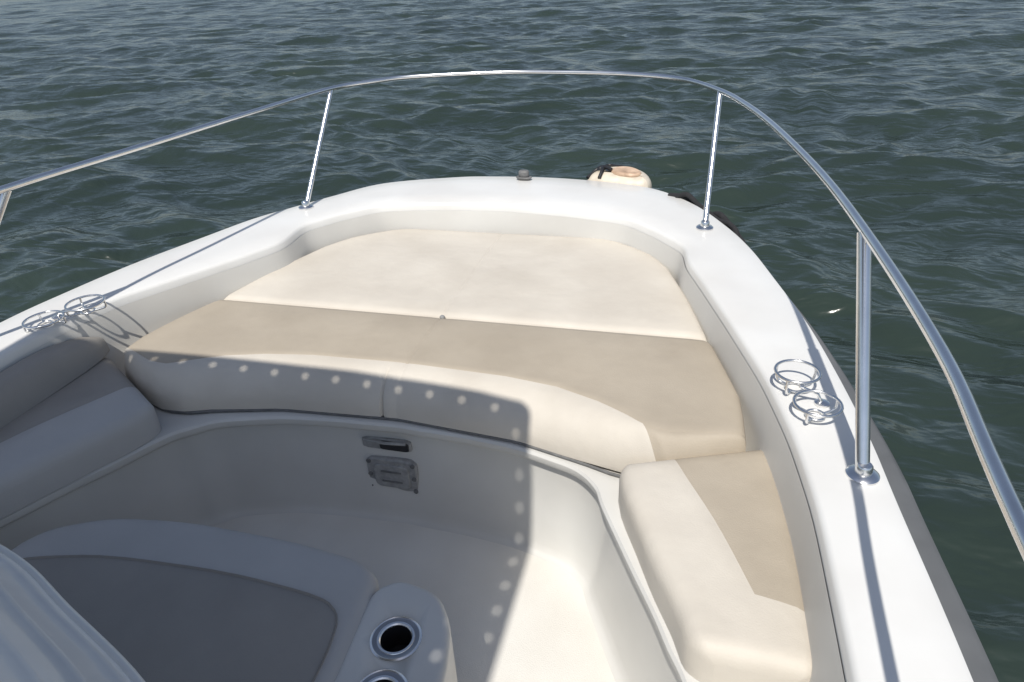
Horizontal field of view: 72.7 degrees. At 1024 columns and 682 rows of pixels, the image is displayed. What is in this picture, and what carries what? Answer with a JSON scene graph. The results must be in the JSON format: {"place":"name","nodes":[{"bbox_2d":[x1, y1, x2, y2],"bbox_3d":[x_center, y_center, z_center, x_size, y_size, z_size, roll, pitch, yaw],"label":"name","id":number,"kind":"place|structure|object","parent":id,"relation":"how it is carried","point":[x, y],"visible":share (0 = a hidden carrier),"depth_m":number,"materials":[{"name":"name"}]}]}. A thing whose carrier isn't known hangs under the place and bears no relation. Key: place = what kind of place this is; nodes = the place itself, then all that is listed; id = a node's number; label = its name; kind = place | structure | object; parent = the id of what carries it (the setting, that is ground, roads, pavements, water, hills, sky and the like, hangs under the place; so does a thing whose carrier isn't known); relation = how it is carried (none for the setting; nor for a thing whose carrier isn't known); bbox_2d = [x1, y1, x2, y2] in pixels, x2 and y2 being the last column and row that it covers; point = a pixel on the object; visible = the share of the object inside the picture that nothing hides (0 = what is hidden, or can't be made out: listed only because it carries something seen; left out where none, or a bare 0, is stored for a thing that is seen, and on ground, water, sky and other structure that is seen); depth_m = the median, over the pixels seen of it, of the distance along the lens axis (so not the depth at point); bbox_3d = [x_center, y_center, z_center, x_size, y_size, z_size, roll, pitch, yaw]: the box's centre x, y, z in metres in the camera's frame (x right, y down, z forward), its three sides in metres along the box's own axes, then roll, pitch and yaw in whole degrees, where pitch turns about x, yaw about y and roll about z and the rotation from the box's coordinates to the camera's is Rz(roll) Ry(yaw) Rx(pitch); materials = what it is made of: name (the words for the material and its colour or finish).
{"place":"outdoors","nodes":[
{"label":"outdoors","id":0,"kind":"place"},
{"bbox_2d":[0,0,1023,681],"bbox_3d":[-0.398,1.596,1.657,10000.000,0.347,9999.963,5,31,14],"label":"water","id":1,"kind":"structure","parent":0,"point":[900,122],"depth_m":9.04,"materials":[{"name":"teal liquid"}]},
{"bbox_2d":[0,70,1023,681],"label":"motor boat","id":2,"kind":"object","parent":1,"relation":"on","point":[610,422],"visible":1,"depth_m":2.30,"materials":[{"name":"white plastic"}]},
{"bbox_2d":[668,192,747,245],"bbox_3d":[0.960,-0.387,3.429,0.124,0.590,0.649,-12,31,-15],"label":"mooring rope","id":3,"kind":"object","parent":2,"relation":"hanging from","point":[721,217],"visible":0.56,"depth_m":3.32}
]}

